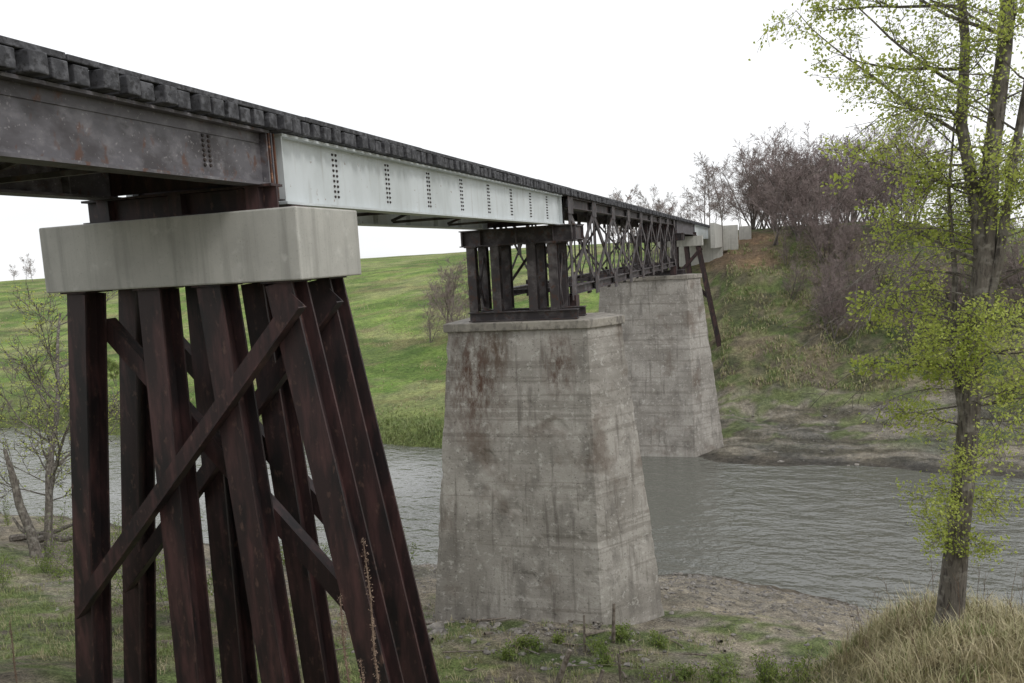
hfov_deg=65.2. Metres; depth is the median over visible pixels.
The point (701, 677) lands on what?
bank grass
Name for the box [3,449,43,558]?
dead tree snag
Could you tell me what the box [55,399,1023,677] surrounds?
shore rocks
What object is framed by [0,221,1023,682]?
ground
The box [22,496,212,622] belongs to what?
leafy shrub
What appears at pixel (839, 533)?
river water
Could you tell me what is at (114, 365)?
bank bushes
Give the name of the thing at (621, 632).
leafy shrub
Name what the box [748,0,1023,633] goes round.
cottonwood tree
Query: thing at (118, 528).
leafy shrub
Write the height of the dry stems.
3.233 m
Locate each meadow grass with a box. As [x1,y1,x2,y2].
[0,557,733,682]
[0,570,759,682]
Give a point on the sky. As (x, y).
(597, 97)
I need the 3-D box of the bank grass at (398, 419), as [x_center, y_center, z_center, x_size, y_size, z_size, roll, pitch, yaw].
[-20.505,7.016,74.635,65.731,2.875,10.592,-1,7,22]
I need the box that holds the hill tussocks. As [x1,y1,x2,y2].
[0,283,522,415]
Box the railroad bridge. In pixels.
[0,35,750,682]
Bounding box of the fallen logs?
[9,523,112,546]
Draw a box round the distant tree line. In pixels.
[9,152,746,281]
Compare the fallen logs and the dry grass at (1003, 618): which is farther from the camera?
the fallen logs
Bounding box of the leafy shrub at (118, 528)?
[0,497,419,567]
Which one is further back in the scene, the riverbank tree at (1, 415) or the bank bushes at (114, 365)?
the bank bushes at (114, 365)
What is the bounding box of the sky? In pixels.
[0,0,1023,280]
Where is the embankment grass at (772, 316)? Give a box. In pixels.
[720,235,993,390]
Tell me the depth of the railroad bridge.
11.56 m
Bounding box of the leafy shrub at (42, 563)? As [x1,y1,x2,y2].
[0,537,165,588]
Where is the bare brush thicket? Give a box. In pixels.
[704,116,1023,349]
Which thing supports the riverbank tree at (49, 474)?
on the ground at (758, 437)
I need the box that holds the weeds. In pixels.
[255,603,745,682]
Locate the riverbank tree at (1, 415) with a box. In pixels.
[0,390,34,427]
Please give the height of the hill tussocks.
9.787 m
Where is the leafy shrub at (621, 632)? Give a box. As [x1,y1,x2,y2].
[495,619,705,680]
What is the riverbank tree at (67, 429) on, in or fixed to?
on the ground at (758, 437)
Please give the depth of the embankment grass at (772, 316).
71.68 m
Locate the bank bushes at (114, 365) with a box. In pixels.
[0,340,389,424]
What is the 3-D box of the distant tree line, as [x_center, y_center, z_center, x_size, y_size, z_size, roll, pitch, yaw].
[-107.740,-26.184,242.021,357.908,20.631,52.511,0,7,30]
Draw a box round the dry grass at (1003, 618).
[749,580,1023,682]
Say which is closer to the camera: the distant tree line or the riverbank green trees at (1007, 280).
the riverbank green trees at (1007, 280)
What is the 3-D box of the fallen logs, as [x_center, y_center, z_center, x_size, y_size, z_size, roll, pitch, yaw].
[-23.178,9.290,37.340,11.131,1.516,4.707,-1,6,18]
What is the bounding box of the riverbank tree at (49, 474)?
[0,280,119,558]
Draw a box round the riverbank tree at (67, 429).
[0,370,119,501]
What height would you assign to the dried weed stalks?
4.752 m
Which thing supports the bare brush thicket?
on the ground at (758, 437)
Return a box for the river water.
[0,428,1023,614]
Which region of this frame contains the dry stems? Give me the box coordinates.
[843,554,1023,682]
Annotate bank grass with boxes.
[17,392,444,447]
[629,595,1023,682]
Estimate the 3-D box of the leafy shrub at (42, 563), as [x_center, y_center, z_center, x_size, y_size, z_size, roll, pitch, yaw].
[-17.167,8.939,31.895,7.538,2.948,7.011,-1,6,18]
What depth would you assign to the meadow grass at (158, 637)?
23.34 m
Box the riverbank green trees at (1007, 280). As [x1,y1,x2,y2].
[925,201,1023,360]
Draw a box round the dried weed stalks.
[8,537,380,682]
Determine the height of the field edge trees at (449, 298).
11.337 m
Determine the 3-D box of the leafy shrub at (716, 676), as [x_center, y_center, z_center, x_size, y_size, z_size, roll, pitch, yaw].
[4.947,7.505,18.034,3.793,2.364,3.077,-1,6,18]
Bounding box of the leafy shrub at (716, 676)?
[639,641,821,682]
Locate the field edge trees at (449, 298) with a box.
[418,257,492,342]

